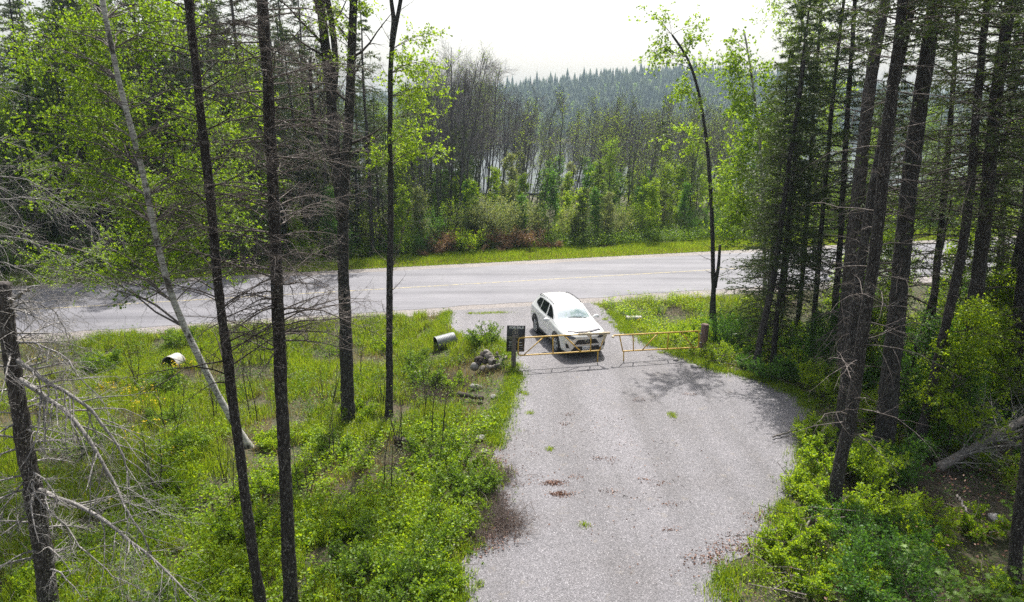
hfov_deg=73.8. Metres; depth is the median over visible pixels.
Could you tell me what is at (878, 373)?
forest shrub
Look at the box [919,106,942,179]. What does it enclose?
leafy birch
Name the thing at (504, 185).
slim sapling
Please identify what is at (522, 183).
spruce
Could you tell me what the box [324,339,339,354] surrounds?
field shrub
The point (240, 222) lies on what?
slim sapling
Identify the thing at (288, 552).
dead spruce
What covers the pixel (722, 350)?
forest shrub
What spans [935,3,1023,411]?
spruce
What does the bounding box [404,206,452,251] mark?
roadside shrub
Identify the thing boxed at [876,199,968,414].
dead sapling
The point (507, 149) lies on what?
bare aspen
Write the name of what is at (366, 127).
spruce
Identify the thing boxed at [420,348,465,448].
bare sapling
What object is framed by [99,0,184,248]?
spruce
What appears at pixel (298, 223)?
slim sapling
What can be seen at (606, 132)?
bare aspen
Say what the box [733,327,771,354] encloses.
forest shrub
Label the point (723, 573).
edge grass
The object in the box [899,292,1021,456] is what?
young broadleaf
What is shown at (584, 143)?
bare aspen
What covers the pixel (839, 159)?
leafy birch
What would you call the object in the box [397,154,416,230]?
spruce
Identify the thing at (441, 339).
culvert pipe
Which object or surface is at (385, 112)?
bare aspen
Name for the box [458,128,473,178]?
spruce
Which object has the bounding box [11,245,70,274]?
roadside shrub
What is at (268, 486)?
field shrub
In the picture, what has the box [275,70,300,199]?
spruce
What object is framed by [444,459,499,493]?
field shrub
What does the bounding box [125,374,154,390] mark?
field shrub
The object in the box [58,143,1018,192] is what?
lake water
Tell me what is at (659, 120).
bare aspen
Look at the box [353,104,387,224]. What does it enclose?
bare aspen
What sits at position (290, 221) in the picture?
slim sapling
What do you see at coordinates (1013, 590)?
forest shrub
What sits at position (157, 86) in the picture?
spruce
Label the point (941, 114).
spruce
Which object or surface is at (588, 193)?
slim sapling
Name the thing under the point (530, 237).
dead brush
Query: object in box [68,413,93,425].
field shrub
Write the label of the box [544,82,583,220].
bare aspen
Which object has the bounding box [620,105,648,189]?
bare aspen
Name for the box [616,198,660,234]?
roadside shrub
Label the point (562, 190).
slim sapling
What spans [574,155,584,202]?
spruce
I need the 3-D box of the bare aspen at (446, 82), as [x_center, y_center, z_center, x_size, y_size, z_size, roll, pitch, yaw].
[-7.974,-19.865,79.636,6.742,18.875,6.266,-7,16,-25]
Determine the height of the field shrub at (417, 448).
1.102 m
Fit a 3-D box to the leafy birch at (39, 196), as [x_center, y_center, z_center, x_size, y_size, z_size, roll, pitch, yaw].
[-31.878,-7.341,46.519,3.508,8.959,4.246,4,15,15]
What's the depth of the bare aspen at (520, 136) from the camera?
75.68 m
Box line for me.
[27,253,988,309]
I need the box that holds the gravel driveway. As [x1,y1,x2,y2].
[448,303,812,601]
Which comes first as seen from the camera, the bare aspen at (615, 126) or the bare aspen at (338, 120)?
the bare aspen at (338, 120)
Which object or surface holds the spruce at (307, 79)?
on the ground at (998, 549)
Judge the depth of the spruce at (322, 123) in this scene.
47.15 m
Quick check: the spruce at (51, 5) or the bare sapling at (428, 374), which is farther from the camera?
the spruce at (51, 5)
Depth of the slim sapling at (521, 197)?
49.70 m
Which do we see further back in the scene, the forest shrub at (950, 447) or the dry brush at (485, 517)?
the forest shrub at (950, 447)
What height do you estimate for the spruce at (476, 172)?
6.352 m
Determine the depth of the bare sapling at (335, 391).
21.90 m
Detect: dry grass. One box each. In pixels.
[2,236,933,285]
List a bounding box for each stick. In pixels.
[772,430,796,437]
[956,494,967,512]
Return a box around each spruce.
[0,0,72,196]
[0,0,77,237]
[0,0,163,425]
[0,0,386,601]
[0,19,26,185]
[0,22,57,253]
[0,44,80,266]
[0,50,35,229]
[0,63,44,237]
[0,117,35,270]
[0,252,226,601]
[6,0,71,150]
[19,40,76,238]
[22,0,128,262]
[23,0,107,213]
[28,68,102,253]
[35,0,122,250]
[52,0,141,237]
[54,0,140,165]
[63,1,161,250]
[95,0,208,260]
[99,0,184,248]
[123,51,161,212]
[125,24,175,220]
[130,0,396,601]
[131,0,229,235]
[148,48,194,256]
[158,0,260,259]
[166,50,220,260]
[173,21,214,201]
[177,0,210,143]
[190,2,233,171]
[200,0,245,202]
[205,0,291,237]
[205,23,227,229]
[211,47,242,236]
[224,61,261,233]
[230,45,315,252]
[246,0,300,192]
[246,32,301,255]
[254,0,318,205]
[271,17,305,203]
[273,25,331,232]
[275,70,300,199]
[284,0,337,188]
[286,34,321,219]
[288,77,323,237]
[299,48,326,206]
[300,52,344,259]
[300,117,335,253]
[302,36,344,215]
[315,113,350,212]
[317,142,353,227]
[335,146,377,249]
[339,84,374,248]
[341,84,386,242]
[342,0,387,254]
[349,159,374,239]
[353,96,398,248]
[355,55,386,216]
[364,108,386,226]
[372,154,400,243]
[373,116,403,228]
[381,145,407,232]
[393,83,436,233]
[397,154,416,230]
[415,89,450,228]
[415,147,432,225]
[427,138,456,236]
[436,130,464,229]
[446,126,475,212]
[450,111,471,205]
[452,134,477,227]
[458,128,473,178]
[469,134,485,196]
[470,156,486,208]
[497,162,508,203]
[497,178,505,229]
[515,168,530,203]
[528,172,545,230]
[567,188,600,243]
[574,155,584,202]
[586,163,616,236]
[616,170,637,229]
[638,119,679,224]
[681,152,700,225]
[690,158,697,209]
[712,0,853,334]
[718,36,833,344]
[719,57,843,372]
[733,0,841,368]
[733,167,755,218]
[736,0,927,357]
[745,0,864,325]
[765,0,912,358]
[765,0,1023,511]
[793,0,911,397]
[806,0,1005,451]
[814,0,1021,448]
[823,50,939,371]
[847,0,1023,451]
[852,0,1023,442]
[864,80,897,207]
[865,1,1018,360]
[875,82,906,178]
[890,125,898,181]
[918,100,961,223]
[930,0,1023,308]
[931,1,1023,320]
[933,15,1023,390]
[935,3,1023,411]
[971,229,1023,591]
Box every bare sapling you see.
[24,343,52,425]
[28,391,53,432]
[112,328,145,381]
[116,406,180,490]
[149,357,197,433]
[199,349,222,417]
[202,426,232,481]
[220,427,251,501]
[234,338,258,423]
[239,322,254,379]
[252,308,300,362]
[291,422,329,500]
[294,305,317,345]
[314,353,354,408]
[314,380,352,464]
[333,308,375,374]
[363,355,385,405]
[372,408,407,495]
[377,377,413,454]
[395,340,414,378]
[397,338,448,409]
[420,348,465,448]
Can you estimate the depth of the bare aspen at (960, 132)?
97.02 m
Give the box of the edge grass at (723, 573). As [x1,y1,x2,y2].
[436,308,829,601]
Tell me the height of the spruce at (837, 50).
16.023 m
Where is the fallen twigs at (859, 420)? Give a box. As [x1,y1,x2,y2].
[665,338,1023,601]
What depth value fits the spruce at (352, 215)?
48.89 m
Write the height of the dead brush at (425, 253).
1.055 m
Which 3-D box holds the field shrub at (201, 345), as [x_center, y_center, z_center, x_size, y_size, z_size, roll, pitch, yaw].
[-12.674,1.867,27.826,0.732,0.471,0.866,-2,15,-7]
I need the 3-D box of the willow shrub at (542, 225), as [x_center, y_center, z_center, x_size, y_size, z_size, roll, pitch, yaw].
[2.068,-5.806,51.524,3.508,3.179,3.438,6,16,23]
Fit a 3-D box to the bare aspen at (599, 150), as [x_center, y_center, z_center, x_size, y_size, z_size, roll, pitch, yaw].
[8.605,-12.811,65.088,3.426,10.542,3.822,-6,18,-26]
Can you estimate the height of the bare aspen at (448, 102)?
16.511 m
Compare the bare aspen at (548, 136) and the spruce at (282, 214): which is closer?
the spruce at (282, 214)
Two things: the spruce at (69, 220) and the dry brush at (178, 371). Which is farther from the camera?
the spruce at (69, 220)
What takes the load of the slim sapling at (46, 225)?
on the ground at (998, 549)
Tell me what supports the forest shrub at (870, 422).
on the ground at (998, 549)
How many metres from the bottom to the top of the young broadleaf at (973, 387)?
3.854 m
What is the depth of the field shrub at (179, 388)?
23.25 m
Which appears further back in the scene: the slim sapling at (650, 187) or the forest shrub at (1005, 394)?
the slim sapling at (650, 187)
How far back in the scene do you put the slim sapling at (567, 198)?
54.56 m
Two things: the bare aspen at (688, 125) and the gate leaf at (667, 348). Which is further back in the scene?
the bare aspen at (688, 125)
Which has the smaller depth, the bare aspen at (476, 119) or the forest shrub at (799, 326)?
the forest shrub at (799, 326)
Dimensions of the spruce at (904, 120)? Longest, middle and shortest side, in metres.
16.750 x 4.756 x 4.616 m
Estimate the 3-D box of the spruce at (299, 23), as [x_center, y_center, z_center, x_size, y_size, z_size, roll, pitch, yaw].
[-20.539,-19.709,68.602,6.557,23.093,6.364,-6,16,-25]
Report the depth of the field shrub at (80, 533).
15.05 m
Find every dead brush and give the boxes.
[416,245,445,256]
[422,229,457,253]
[424,227,464,250]
[466,241,489,251]
[472,227,513,246]
[485,238,513,249]
[494,226,537,247]
[505,223,547,248]
[529,241,553,247]
[542,237,562,246]
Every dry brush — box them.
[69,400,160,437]
[146,360,201,385]
[375,436,446,474]
[384,378,449,406]
[410,368,475,404]
[425,366,489,390]
[434,511,518,550]
[438,465,521,512]
[444,347,477,363]
[457,492,540,545]
[461,487,541,529]
[463,455,542,486]
[815,501,945,560]
[847,455,1005,541]
[891,453,1017,540]
[909,441,1017,510]
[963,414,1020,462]
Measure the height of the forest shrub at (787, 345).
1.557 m
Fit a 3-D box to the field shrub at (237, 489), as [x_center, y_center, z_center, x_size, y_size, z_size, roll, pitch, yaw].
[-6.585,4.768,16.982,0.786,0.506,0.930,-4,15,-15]
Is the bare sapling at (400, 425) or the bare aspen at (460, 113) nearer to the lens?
the bare sapling at (400, 425)
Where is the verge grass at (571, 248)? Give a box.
[0,223,1018,285]
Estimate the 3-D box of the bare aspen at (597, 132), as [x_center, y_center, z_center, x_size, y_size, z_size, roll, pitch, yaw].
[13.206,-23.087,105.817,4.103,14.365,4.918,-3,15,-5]
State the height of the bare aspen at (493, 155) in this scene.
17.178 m
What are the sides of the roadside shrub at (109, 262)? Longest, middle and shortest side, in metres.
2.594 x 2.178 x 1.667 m
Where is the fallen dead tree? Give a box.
[927,354,1023,474]
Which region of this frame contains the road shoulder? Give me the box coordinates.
[13,236,1016,341]
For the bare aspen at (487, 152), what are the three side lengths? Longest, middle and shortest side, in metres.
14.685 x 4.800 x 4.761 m
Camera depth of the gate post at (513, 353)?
24.59 m
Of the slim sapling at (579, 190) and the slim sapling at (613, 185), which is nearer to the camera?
the slim sapling at (579, 190)
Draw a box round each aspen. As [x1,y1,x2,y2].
[227,73,295,235]
[263,0,401,424]
[314,80,363,243]
[314,97,340,196]
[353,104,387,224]
[357,0,463,417]
[375,91,402,160]
[392,63,448,200]
[395,90,439,229]
[416,71,467,221]
[421,99,460,224]
[423,57,456,195]
[426,56,456,168]
[427,28,476,178]
[429,47,462,168]
[431,46,475,147]
[434,63,475,218]
[434,77,483,204]
[436,69,475,145]
[438,54,497,159]
[439,47,512,220]
[439,51,495,229]
[452,42,505,169]
[459,73,490,142]
[465,62,505,191]
[466,60,523,216]
[466,79,498,162]
[467,83,495,175]
[470,96,490,164]
[472,59,519,192]
[476,84,500,195]
[477,74,503,190]
[480,115,502,181]
[483,100,505,194]
[484,86,518,201]
[486,91,526,179]
[488,77,521,177]
[492,99,513,178]
[495,104,517,186]
[498,92,523,179]
[500,85,536,182]
[501,110,535,165]
[505,112,543,196]
[510,82,552,200]
[514,106,534,164]
[516,97,540,170]
[518,98,541,160]
[520,91,568,218]
[523,121,542,197]
[526,104,548,200]
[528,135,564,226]
[531,137,547,196]
[537,116,555,185]
[537,117,546,163]
[541,121,555,164]
[542,127,564,169]
[543,116,561,191]
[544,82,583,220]
[557,125,570,176]
[562,103,586,177]
[564,110,588,202]
[565,125,578,187]
[566,114,589,190]
[571,90,601,208]
[573,114,594,185]
[576,104,605,166]
[585,110,616,174]
[587,108,602,186]
[590,113,626,191]
[591,117,606,186]
[593,108,621,164]
[594,97,619,208]
[596,93,631,201]
[597,112,627,191]
[599,87,628,173]
[602,101,627,185]
[602,101,633,181]
[604,109,625,172]
[605,109,641,209]
[610,91,645,214]
[614,103,658,219]
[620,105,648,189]
[622,128,655,221]
[623,101,651,191]
[626,109,650,185]
[628,1,742,322]
[628,111,657,212]
[632,90,680,211]
[633,109,663,175]
[639,112,659,168]
[643,109,663,168]
[644,104,669,171]
[646,105,667,164]
[648,109,684,194]
[653,104,678,165]
[655,94,684,188]
[665,123,700,216]
[666,84,709,213]
[667,116,683,158]
[669,116,679,166]
[669,118,706,226]
[673,103,698,179]
[675,97,704,161]
[677,95,721,223]
[678,98,711,192]
[694,123,718,197]
[696,122,714,169]
[697,117,732,212]
[698,116,722,204]
[701,103,740,223]
[705,114,732,204]
[708,101,726,161]
[710,127,735,189]
[714,99,753,214]
[716,125,744,211]
[717,109,748,213]
[742,0,869,253]
[950,104,970,174]
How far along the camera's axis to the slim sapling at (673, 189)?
65.66 m
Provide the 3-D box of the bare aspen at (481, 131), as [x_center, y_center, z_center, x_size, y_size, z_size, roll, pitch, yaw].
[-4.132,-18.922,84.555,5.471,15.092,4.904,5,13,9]
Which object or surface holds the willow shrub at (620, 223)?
on the ground at (998, 549)
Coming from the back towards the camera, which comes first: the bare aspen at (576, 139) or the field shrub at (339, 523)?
the bare aspen at (576, 139)
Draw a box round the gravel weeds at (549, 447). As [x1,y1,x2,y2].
[458,310,677,589]
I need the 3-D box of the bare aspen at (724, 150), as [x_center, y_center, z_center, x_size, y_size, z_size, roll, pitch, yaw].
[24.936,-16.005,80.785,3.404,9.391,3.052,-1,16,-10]
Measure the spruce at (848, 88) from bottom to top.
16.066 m
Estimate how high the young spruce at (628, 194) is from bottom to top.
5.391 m
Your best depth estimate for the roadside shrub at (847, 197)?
59.52 m
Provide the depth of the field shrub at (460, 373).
23.89 m
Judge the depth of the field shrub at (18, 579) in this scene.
13.65 m
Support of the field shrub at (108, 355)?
on the ground at (998, 549)
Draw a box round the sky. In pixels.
[0,0,1023,96]
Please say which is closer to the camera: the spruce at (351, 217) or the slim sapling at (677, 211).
the spruce at (351, 217)
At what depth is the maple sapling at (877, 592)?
12.68 m
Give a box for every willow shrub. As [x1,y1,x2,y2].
[443,196,495,236]
[451,195,511,237]
[469,189,530,236]
[501,192,549,233]
[523,201,564,238]
[549,199,592,240]
[592,202,636,236]
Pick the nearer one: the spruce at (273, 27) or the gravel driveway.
the gravel driveway
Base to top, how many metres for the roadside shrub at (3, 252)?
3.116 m
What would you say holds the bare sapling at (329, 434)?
on the ground at (998, 549)
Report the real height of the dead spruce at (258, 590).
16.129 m
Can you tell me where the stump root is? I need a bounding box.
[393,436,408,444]
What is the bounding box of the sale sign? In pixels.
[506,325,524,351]
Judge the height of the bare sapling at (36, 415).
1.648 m
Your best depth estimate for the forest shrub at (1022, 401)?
22.10 m
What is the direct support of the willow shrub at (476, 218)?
on the ground at (998, 549)
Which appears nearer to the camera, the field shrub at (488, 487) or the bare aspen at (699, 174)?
the field shrub at (488, 487)
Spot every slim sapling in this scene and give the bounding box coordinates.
[0,203,27,274]
[29,188,59,240]
[53,206,66,238]
[62,199,77,239]
[74,196,108,250]
[108,183,142,242]
[109,213,135,249]
[161,208,183,263]
[233,203,245,249]
[249,185,268,259]
[284,202,304,240]
[288,204,313,259]
[319,184,337,257]
[358,173,376,229]
[385,182,417,255]
[410,184,435,240]
[426,175,435,219]
[427,169,447,219]
[431,180,447,218]
[441,169,450,206]
[446,177,463,225]
[458,177,481,234]
[458,180,474,224]
[465,156,482,187]
[483,165,501,208]
[490,167,502,198]
[498,183,507,200]
[500,150,518,200]
[505,180,518,222]
[506,180,515,207]
[513,150,526,193]
[515,170,533,216]
[515,192,528,232]
[536,169,561,230]
[538,167,551,211]
[545,159,552,207]
[552,154,565,198]
[555,190,572,226]
[555,195,564,220]
[559,181,570,207]
[562,171,576,210]
[563,160,577,204]
[567,187,588,238]
[578,157,592,193]
[582,165,595,193]
[585,189,591,216]
[586,159,606,209]
[587,187,602,234]
[592,177,610,233]
[600,191,616,229]
[608,169,620,204]
[615,171,625,205]
[623,152,640,197]
[630,171,642,203]
[631,186,642,228]
[633,174,652,229]
[641,170,653,207]
[642,177,662,234]
[656,189,669,229]
[663,159,679,213]
[668,185,676,207]
[669,163,696,217]
[670,190,687,227]
[676,182,694,219]
[697,162,706,193]
[699,172,715,212]
[721,164,735,210]
[747,164,757,194]
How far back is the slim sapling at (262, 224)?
44.43 m
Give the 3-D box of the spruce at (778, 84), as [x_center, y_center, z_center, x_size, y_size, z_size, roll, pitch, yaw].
[10.305,-3.542,26.341,4.222,12.703,4.316,-12,19,-38]
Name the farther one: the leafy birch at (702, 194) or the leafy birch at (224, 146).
the leafy birch at (702, 194)
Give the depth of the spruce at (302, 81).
50.45 m
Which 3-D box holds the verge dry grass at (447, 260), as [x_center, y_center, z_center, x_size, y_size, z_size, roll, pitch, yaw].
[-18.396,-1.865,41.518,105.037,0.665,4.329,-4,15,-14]
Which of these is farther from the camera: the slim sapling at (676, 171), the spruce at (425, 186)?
the slim sapling at (676, 171)
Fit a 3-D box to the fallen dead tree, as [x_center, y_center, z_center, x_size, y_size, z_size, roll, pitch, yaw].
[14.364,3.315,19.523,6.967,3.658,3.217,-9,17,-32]
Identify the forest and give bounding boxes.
[185,57,1023,140]
[318,75,1000,134]
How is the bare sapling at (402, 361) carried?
on the ground at (998, 549)
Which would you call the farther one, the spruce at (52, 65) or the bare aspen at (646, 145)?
the bare aspen at (646, 145)
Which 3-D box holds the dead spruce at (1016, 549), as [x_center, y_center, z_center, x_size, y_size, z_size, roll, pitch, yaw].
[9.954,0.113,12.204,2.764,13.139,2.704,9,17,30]
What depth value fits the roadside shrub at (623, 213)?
57.81 m
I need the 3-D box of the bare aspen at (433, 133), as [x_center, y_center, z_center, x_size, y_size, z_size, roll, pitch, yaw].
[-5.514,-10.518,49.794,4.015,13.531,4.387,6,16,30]
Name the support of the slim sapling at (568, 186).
on the ground at (998, 549)
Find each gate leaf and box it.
[516,332,609,361]
[612,330,701,360]
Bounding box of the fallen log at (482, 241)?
[431,239,506,245]
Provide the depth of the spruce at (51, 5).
42.54 m
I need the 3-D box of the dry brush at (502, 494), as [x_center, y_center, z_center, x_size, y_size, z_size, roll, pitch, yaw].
[-0.804,4.500,16.183,2.032,0.929,2.198,-4,15,-14]
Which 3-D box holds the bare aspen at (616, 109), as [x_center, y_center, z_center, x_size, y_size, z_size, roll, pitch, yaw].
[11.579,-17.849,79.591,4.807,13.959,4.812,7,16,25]
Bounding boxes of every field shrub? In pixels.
[7,546,85,594]
[50,421,107,456]
[54,528,96,551]
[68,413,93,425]
[75,345,126,372]
[88,351,110,361]
[103,572,178,601]
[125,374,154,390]
[131,469,189,503]
[141,402,182,426]
[141,583,197,601]
[144,365,190,392]
[152,383,184,396]
[157,323,201,347]
[169,430,210,453]
[178,392,202,405]
[196,340,209,349]
[200,499,265,542]
[208,553,265,595]
[231,479,261,500]
[252,428,290,450]
[253,459,307,493]
[312,428,356,460]
[319,537,379,583]
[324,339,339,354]
[330,503,372,535]
[337,395,380,421]
[337,536,408,601]
[347,505,408,548]
[365,575,427,601]
[370,335,399,353]
[388,530,450,583]
[394,549,458,601]
[398,508,425,535]
[400,345,431,363]
[400,358,448,389]
[402,424,466,468]
[409,500,467,546]
[412,455,447,479]
[418,414,450,430]
[422,466,473,504]
[423,431,445,446]
[423,557,472,595]
[436,367,467,389]
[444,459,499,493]
[446,504,483,533]
[448,446,485,472]
[450,461,505,496]
[458,494,491,515]
[463,320,503,346]
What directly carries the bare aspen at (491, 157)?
on the ground at (998, 549)
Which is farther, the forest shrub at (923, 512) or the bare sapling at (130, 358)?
the bare sapling at (130, 358)
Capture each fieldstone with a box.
[470,362,478,370]
[470,383,481,390]
[987,513,1003,522]
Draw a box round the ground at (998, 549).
[0,91,1023,601]
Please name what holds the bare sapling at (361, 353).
on the ground at (998, 549)
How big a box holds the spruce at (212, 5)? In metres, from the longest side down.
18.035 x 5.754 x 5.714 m
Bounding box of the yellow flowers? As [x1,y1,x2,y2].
[41,294,700,515]
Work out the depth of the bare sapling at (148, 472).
16.75 m
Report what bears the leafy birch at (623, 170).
on the ground at (998, 549)
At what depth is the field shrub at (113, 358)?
25.41 m
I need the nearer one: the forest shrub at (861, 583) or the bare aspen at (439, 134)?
the forest shrub at (861, 583)
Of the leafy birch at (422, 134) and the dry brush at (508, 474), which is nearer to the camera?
the dry brush at (508, 474)
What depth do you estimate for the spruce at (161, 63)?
42.63 m
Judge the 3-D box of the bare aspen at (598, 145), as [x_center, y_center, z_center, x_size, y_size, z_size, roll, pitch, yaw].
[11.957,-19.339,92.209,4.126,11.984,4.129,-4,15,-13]
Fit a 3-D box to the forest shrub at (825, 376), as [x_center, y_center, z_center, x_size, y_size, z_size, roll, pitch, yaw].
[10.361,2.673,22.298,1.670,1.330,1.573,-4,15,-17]
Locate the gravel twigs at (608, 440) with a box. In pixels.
[525,417,683,514]
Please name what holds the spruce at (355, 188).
on the ground at (998, 549)
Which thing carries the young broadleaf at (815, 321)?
on the ground at (998, 549)
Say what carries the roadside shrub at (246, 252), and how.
on the ground at (998, 549)
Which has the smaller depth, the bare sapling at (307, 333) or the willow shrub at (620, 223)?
the bare sapling at (307, 333)
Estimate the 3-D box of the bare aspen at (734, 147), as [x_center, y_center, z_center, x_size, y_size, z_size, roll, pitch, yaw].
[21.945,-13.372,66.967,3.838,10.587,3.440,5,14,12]
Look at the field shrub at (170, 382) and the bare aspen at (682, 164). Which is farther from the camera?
the bare aspen at (682, 164)
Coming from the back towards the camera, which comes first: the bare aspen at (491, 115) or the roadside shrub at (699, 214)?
the bare aspen at (491, 115)
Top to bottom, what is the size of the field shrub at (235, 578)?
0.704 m
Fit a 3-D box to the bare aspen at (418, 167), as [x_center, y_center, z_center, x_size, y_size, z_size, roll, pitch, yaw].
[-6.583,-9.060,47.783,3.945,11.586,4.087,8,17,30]
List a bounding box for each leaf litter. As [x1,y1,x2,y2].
[454,428,814,571]
[508,393,708,582]
[694,345,1023,601]
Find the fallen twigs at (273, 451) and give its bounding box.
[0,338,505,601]
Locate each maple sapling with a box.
[860,585,905,601]
[888,543,960,590]
[907,575,969,601]
[918,564,997,601]
[965,570,1023,601]
[999,490,1014,519]
[1011,550,1023,584]
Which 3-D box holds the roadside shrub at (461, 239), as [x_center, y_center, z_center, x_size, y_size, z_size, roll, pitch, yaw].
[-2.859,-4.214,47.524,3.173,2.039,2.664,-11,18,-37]
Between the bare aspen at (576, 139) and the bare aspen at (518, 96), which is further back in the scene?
the bare aspen at (576, 139)
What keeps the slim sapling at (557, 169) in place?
on the ground at (998, 549)
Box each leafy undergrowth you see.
[0,212,992,272]
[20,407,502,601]
[598,290,912,368]
[609,299,1021,600]
[732,372,1022,601]
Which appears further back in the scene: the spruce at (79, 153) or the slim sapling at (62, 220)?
the slim sapling at (62, 220)
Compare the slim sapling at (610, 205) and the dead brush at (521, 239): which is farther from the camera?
the slim sapling at (610, 205)
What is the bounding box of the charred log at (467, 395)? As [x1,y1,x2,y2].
[457,391,483,399]
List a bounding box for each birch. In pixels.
[0,0,282,448]
[0,75,56,249]
[0,76,56,268]
[2,74,79,257]
[11,1,126,252]
[15,125,72,241]
[32,77,78,216]
[59,69,135,265]
[84,19,139,221]
[110,131,161,246]
[124,93,198,250]
[131,85,185,235]
[191,74,229,183]
[206,35,294,263]
[207,93,243,240]
[221,55,256,168]
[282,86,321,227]
[370,100,396,220]
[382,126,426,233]
[386,83,423,212]
[397,120,430,198]
[399,84,444,225]
[599,137,623,209]
[615,156,628,200]
[649,157,676,224]
[675,142,698,194]
[689,140,709,222]
[693,26,828,297]
[716,162,743,232]
[807,102,844,206]
[829,131,853,195]
[867,136,887,197]
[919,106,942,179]
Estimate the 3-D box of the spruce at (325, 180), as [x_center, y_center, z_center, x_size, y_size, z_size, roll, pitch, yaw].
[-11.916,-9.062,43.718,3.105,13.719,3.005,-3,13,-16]
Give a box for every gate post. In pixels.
[511,335,515,367]
[699,323,708,355]
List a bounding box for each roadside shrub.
[0,237,11,268]
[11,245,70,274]
[17,230,79,267]
[52,211,114,247]
[55,226,113,263]
[63,244,101,268]
[83,222,122,248]
[88,248,127,269]
[119,251,153,270]
[197,245,219,262]
[217,220,255,265]
[218,206,268,265]
[286,231,319,257]
[293,235,328,262]
[299,215,337,244]
[304,217,336,257]
[323,223,362,255]
[354,203,398,249]
[381,233,406,254]
[399,229,418,251]
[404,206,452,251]
[406,232,436,253]
[425,193,471,240]
[447,226,491,251]
[551,221,569,237]
[615,202,636,229]
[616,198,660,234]
[628,212,648,229]
[681,214,703,231]
[690,205,706,219]
[700,207,724,228]
[820,186,850,221]
[892,195,933,224]
[925,186,963,222]
[928,173,979,220]
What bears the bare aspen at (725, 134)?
on the ground at (998, 549)
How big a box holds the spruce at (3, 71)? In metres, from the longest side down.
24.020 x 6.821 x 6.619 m
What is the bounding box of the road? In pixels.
[12,240,1013,335]
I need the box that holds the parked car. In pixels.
[531,292,604,353]
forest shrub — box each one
[662,322,699,346]
[670,316,721,343]
[693,305,756,344]
[704,341,736,363]
[712,316,742,335]
[715,308,769,344]
[720,334,755,355]
[731,348,764,368]
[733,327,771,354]
[733,351,753,371]
[743,351,798,380]
[747,522,807,568]
[753,328,805,353]
[762,344,793,361]
[767,317,809,346]
[767,503,842,551]
[777,345,805,369]
[778,463,829,504]
[779,361,805,382]
[782,553,841,601]
[783,319,827,348]
[790,354,840,401]
[790,410,839,445]
[797,431,859,475]
[797,476,880,525]
[798,361,865,400]
[803,349,879,393]
[807,492,884,544]
[817,534,895,601]
[820,522,969,601]
[821,425,913,491]
[823,339,882,383]
[825,462,924,524]
[826,388,873,413]
[827,438,896,481]
[833,382,911,423]
[842,524,954,597]
[852,438,936,490]
[856,409,907,433]
[860,381,878,410]
[862,380,918,410]
[865,506,945,554]
[866,429,940,469]
[873,403,937,435]
[878,490,919,517]
[882,518,961,565]
[895,434,908,446]
[901,371,926,400]
[903,396,936,420]
[905,487,964,538]
[906,322,924,340]
[920,352,980,370]
[927,425,969,455]
[948,500,1011,544]
[965,447,1019,482]
[971,375,1014,418]
[972,407,1023,429]
[974,564,1023,601]
[976,377,1023,411]
[993,402,1023,418]
[1000,465,1018,501]
[1002,377,1023,407]
[1012,447,1020,459]
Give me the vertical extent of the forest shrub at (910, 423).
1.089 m
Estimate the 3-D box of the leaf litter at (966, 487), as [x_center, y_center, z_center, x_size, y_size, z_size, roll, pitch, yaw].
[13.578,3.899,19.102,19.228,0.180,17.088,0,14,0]
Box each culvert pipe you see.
[161,353,185,369]
[433,332,456,348]
[625,316,641,320]
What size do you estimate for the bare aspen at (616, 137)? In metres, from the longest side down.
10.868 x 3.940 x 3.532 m
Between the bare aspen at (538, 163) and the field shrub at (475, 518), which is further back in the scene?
the bare aspen at (538, 163)
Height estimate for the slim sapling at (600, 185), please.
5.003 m
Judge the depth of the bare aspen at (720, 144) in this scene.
77.41 m
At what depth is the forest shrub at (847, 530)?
14.66 m
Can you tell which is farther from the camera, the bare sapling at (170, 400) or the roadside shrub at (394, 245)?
the roadside shrub at (394, 245)
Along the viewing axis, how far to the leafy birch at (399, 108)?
61.54 m
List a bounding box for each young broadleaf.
[790,300,839,369]
[792,307,833,372]
[819,252,865,311]
[863,319,929,408]
[864,288,911,387]
[876,265,917,326]
[876,305,989,451]
[877,211,928,330]
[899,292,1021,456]
[906,216,998,333]
[908,273,966,342]
[918,324,1006,432]
[920,348,1008,452]
[952,263,1001,344]
[975,263,1023,378]
[975,300,1023,414]
[990,242,1014,283]
[1006,331,1023,382]
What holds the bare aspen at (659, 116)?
on the ground at (998, 549)
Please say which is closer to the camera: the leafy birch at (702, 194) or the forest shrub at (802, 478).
the forest shrub at (802, 478)
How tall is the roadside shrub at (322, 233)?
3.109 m
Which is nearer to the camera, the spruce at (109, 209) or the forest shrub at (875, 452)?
the forest shrub at (875, 452)
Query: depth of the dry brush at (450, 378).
24.43 m

